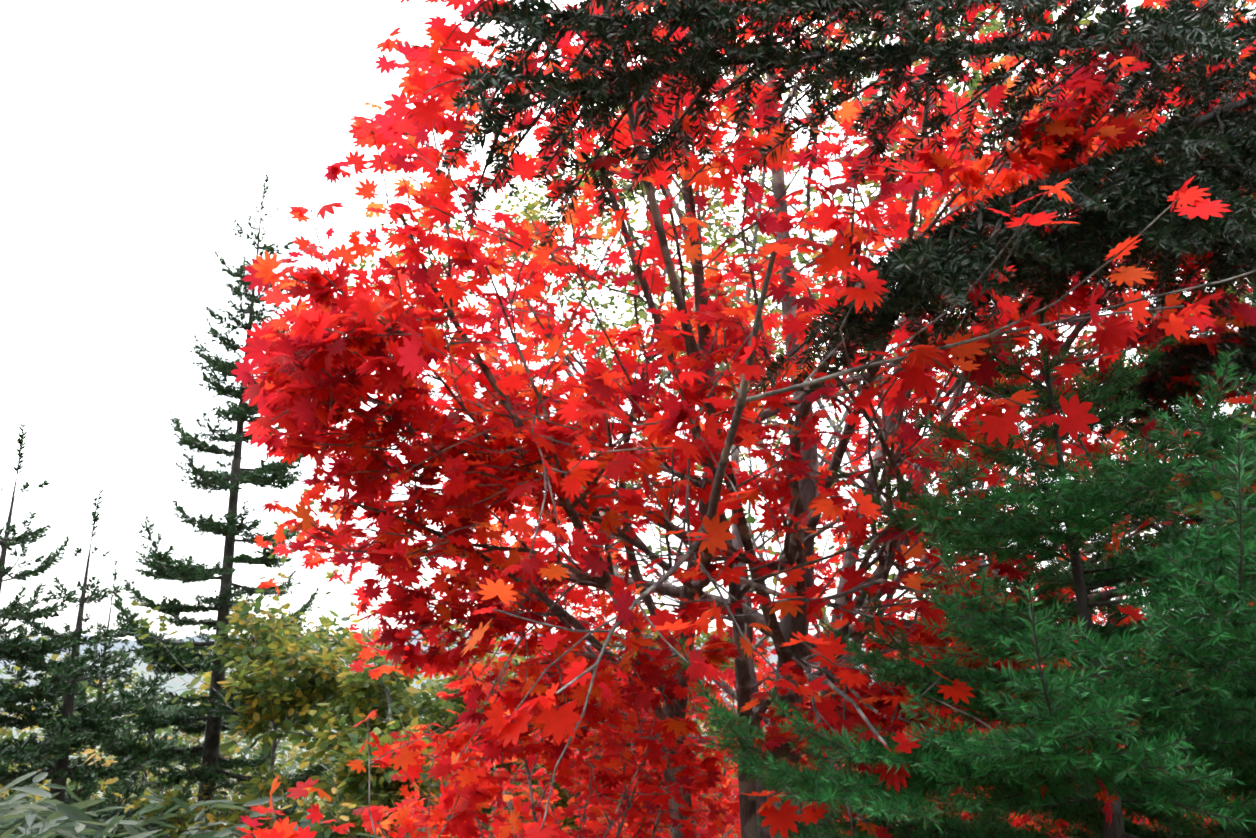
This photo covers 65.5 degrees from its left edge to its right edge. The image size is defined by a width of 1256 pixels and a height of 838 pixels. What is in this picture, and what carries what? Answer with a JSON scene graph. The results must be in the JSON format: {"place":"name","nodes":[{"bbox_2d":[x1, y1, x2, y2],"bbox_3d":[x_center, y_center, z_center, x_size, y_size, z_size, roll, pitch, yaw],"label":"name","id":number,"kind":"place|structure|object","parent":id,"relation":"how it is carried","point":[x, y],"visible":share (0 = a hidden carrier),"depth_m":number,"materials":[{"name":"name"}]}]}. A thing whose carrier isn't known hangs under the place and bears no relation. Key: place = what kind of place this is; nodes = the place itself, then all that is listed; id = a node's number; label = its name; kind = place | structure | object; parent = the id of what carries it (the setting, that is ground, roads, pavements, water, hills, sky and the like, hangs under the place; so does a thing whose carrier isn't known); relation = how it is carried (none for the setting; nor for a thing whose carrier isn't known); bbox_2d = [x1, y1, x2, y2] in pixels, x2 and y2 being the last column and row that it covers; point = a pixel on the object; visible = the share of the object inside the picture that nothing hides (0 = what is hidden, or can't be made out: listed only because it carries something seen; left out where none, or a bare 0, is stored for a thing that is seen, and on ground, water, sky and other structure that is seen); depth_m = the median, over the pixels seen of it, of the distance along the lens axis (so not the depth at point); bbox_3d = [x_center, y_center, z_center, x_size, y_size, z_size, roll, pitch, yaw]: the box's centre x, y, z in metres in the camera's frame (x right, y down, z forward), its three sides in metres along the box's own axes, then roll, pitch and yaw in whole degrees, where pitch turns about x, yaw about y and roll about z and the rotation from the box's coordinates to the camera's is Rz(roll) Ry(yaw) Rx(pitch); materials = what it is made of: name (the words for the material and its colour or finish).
{"place":"outdoors","nodes":[
{"label":"outdoors","id":0,"kind":"place"},
{"bbox_2d":[0,631,1180,833],"bbox_3d":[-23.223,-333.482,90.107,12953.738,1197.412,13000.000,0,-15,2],"label":"terrain","id":1,"kind":"structure","parent":0,"point":[177,683],"depth_m":1995.05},
{"bbox_2d":[0,771,437,837],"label":"bush","id":2,"kind":"object","parent":1,"relation":"on","point":[80,824],"depth_m":5.24,"materials":[{"name":"green plant"}]},
{"bbox_2d":[0,0,1255,837],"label":"conifer wood","id":3,"kind":"object","parent":1,"relation":"on","point":[1116,828],"visible":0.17,"depth_m":2.49,"materials":[{"name":"green plant"}]},
{"bbox_2d":[0,173,1223,837],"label":"conifer trees","id":4,"kind":"object","parent":3,"relation":"attached to","point":[88,725],"visible":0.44,"depth_m":9.98,"materials":[{"name":"green plant"}]},
{"bbox_2d":[435,0,1255,621],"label":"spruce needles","id":5,"kind":"object","parent":3,"relation":"attached to","point":[957,282],"visible":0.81,"depth_m":2.33,"materials":[{"name":"green plant"}]},
{"bbox_2d":[672,273,1255,837],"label":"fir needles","id":6,"kind":"object","parent":3,"relation":"attached to","point":[1060,791],"visible":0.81,"depth_m":2.32,"materials":[{"name":"green plant"}]},
{"bbox_2d":[230,0,1255,837],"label":"maple","id":7,"kind":"object","parent":1,"relation":"on","point":[270,352],"depth_m":3.30,"materials":[{"name":"red plant"}]},
{"bbox_2d":[237,443,1254,837],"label":"maple leaves","id":8,"kind":"object","parent":7,"relation":"attached to","point":[507,823],"visible":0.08,"depth_m":3.92,"materials":[{"name":"red plant"}]},
{"bbox_2d":[494,643,1035,833],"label":"red leaves","id":9,"kind":"object","parent":7,"relation":"attached to","point":[735,706],"depth_m":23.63,"materials":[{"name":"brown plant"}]},
{"bbox_2d":[0,0,1255,837],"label":"tree","id":10,"kind":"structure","parent":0,"point":[306,687],"depth_m":8.90,"materials":[{"name":"plant"}]},
{"bbox_2d":[0,0,1255,639],"label":"sky","id":11,"kind":"structure","parent":0,"point":[135,135],"materials":[{"name":"white"}]}
]}

